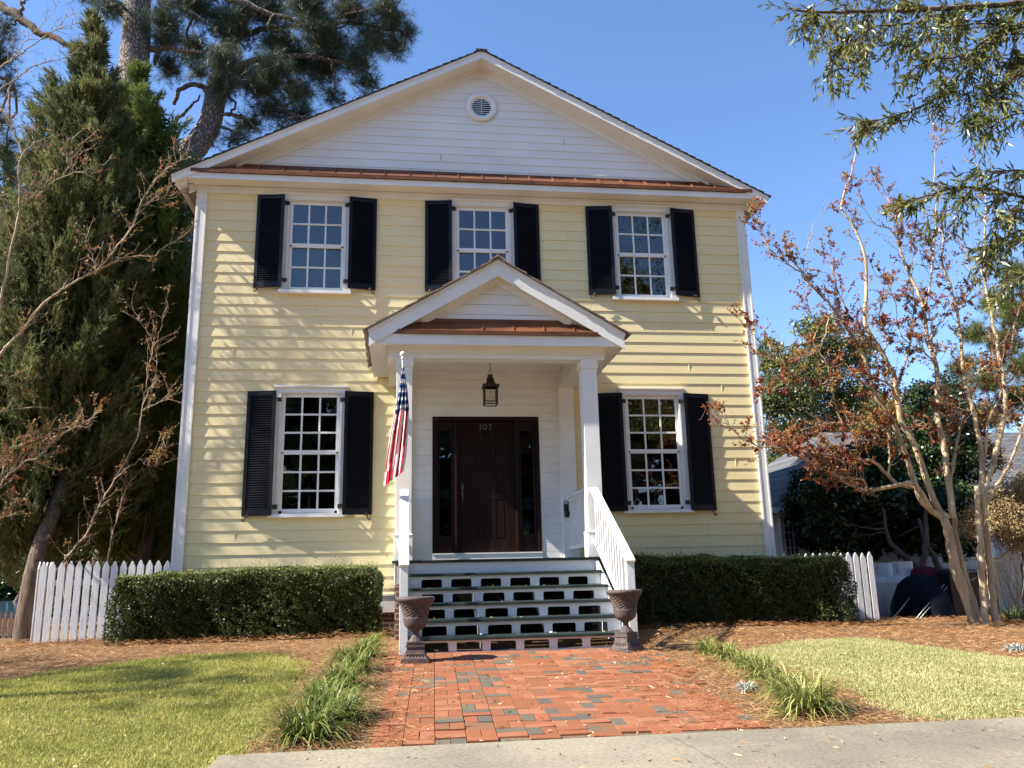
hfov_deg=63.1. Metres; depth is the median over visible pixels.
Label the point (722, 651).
liriope clump
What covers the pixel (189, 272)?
cedar tree
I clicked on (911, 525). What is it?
magnolia
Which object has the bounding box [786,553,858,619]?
picket fence
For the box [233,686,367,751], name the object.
liriope clump
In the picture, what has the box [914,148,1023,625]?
crape myrtle
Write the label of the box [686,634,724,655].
liriope clump
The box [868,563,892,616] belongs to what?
gas tank
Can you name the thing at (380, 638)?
liriope clump
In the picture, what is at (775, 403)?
oak tree
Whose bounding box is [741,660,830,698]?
liriope clump
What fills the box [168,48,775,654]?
house
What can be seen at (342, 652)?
liriope clump
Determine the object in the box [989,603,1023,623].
liriope clump
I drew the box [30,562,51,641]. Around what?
picket fence
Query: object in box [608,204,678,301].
window
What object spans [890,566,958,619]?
covered heap
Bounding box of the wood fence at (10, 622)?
[0,611,15,637]
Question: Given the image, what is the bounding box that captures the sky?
[0,0,1023,593]
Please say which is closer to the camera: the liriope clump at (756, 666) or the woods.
the liriope clump at (756, 666)
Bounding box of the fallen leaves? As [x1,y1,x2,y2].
[2,570,1023,767]
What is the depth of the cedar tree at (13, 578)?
21.50 m
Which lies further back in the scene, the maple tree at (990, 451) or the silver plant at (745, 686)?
the maple tree at (990, 451)
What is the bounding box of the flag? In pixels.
[383,351,408,486]
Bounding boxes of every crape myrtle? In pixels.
[0,0,196,520]
[45,285,182,594]
[698,113,992,624]
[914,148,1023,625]
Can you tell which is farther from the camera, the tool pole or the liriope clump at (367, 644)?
the tool pole
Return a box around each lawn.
[0,653,302,767]
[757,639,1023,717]
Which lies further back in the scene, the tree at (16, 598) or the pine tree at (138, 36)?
the tree at (16, 598)
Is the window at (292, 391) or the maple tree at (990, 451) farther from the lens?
the maple tree at (990, 451)
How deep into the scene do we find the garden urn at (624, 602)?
9.05 m
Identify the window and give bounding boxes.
[268,385,347,517]
[278,192,352,294]
[449,198,515,280]
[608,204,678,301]
[617,387,694,512]
[778,513,803,556]
[969,517,994,557]
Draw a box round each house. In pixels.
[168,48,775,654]
[768,432,1023,610]
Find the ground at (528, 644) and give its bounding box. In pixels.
[0,607,1023,753]
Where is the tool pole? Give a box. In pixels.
[915,584,944,618]
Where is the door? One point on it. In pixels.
(486, 474)
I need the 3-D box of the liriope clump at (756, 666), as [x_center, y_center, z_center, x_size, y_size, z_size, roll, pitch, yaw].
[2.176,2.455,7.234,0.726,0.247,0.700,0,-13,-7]
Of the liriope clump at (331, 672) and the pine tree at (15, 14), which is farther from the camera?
the pine tree at (15, 14)
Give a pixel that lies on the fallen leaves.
(590, 732)
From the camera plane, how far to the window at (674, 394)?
13.57 m
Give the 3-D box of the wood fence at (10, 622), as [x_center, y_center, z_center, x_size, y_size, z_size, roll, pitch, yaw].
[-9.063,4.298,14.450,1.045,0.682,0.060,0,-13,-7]
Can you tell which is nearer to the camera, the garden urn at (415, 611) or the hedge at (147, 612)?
the garden urn at (415, 611)
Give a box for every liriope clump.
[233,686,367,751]
[272,675,389,734]
[277,670,366,709]
[295,652,381,692]
[318,641,371,664]
[324,645,390,675]
[342,631,392,658]
[358,630,391,646]
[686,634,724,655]
[702,638,745,661]
[717,644,778,672]
[722,651,799,682]
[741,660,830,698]
[745,664,870,724]
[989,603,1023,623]
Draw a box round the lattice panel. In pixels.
[992,547,1023,614]
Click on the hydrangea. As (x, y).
(1009, 519)
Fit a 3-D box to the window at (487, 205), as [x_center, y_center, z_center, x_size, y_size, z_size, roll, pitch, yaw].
[-0.489,-2.269,13.973,1.144,1.738,0.165,0,-13,-7]
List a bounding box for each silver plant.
[735,680,760,693]
[1001,642,1023,652]
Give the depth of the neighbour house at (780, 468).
20.21 m
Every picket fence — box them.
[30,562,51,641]
[33,560,169,642]
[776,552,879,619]
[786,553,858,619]
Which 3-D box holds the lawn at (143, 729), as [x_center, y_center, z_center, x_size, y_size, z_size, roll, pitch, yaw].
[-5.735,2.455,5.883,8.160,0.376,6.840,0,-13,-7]
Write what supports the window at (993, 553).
in the neighbour house at (780, 468)
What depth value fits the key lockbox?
12.97 m
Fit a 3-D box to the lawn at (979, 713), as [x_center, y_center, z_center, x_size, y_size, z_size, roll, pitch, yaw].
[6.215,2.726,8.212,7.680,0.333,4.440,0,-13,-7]
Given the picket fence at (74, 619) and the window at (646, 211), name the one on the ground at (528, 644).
the picket fence at (74, 619)
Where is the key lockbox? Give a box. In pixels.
[564,501,569,516]
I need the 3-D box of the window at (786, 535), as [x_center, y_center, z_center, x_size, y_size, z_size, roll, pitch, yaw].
[6.412,3.582,19.117,0.496,1.229,0.050,0,-13,-7]
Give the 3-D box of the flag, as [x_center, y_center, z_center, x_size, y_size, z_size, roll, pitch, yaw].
[-1.522,0.477,10.978,0.328,1.730,0.639,0,-13,-7]
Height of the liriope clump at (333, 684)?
0.283 m
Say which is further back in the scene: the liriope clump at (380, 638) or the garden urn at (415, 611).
the liriope clump at (380, 638)
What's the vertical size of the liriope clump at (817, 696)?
0.354 m
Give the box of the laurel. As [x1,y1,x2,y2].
[16,522,173,631]
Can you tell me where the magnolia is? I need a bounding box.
[778,431,976,568]
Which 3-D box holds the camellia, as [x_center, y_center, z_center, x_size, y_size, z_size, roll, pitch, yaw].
[9.533,2.373,18.696,3.214,5.486,1.814,0,-13,-7]
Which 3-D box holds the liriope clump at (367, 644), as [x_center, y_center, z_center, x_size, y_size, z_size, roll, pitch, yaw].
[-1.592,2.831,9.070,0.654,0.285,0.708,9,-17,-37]
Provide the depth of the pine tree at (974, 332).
33.03 m
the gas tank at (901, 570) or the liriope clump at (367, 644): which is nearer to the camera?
the liriope clump at (367, 644)
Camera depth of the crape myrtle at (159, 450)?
13.47 m
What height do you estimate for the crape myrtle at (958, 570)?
8.710 m
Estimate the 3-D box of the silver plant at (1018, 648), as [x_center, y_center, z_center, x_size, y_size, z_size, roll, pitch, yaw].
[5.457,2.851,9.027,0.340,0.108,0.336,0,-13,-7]
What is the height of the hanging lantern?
0.735 m
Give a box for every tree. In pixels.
[0,0,69,193]
[0,6,175,641]
[0,139,71,593]
[0,547,26,601]
[66,0,406,574]
[81,57,200,575]
[99,236,192,591]
[165,4,423,516]
[757,308,902,463]
[847,393,1009,485]
[942,256,1023,431]
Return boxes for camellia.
[869,370,993,491]
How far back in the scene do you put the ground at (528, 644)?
9.55 m
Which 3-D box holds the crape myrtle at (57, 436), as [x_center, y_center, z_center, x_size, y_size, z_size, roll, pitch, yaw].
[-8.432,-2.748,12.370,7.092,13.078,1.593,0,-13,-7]
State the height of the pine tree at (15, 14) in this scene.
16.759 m
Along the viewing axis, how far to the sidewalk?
4.86 m
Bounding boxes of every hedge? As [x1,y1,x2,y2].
[101,557,384,645]
[613,540,860,629]
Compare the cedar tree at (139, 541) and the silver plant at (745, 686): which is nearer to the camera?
the silver plant at (745, 686)
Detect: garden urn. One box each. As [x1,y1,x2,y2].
[396,596,434,663]
[606,589,645,652]
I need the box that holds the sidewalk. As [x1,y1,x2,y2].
[208,717,1023,767]
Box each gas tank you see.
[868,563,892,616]
[884,561,912,613]
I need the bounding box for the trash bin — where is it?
[936,568,986,615]
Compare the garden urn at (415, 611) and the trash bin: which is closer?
the garden urn at (415, 611)
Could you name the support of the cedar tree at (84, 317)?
on the ground at (528, 644)
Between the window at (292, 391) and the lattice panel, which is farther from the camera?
the lattice panel
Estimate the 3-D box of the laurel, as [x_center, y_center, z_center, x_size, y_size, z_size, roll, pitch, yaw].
[-8.184,3.791,16.825,3.422,2.586,1.609,0,-13,-7]
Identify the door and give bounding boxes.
[458,421,515,552]
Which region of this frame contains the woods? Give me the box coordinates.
[0,567,99,600]
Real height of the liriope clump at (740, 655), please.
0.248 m
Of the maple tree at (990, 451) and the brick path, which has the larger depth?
the maple tree at (990, 451)
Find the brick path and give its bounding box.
[370,646,769,747]
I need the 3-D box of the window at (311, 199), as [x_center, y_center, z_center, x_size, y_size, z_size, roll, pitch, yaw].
[-3.196,-2.289,13.625,1.144,1.738,0.165,0,-13,-7]
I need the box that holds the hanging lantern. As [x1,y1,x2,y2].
[481,364,498,406]
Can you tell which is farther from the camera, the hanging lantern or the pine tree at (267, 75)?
the pine tree at (267, 75)
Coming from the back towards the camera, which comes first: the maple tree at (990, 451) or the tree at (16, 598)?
the tree at (16, 598)
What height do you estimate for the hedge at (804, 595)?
1.288 m
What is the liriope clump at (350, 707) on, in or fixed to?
on the ground at (528, 644)
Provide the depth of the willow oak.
7.42 m
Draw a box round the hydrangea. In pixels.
[951,468,1023,613]
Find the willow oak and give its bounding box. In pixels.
[757,0,1023,323]
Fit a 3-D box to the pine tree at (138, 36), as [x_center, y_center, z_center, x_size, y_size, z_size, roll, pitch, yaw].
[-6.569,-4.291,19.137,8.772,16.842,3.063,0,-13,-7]

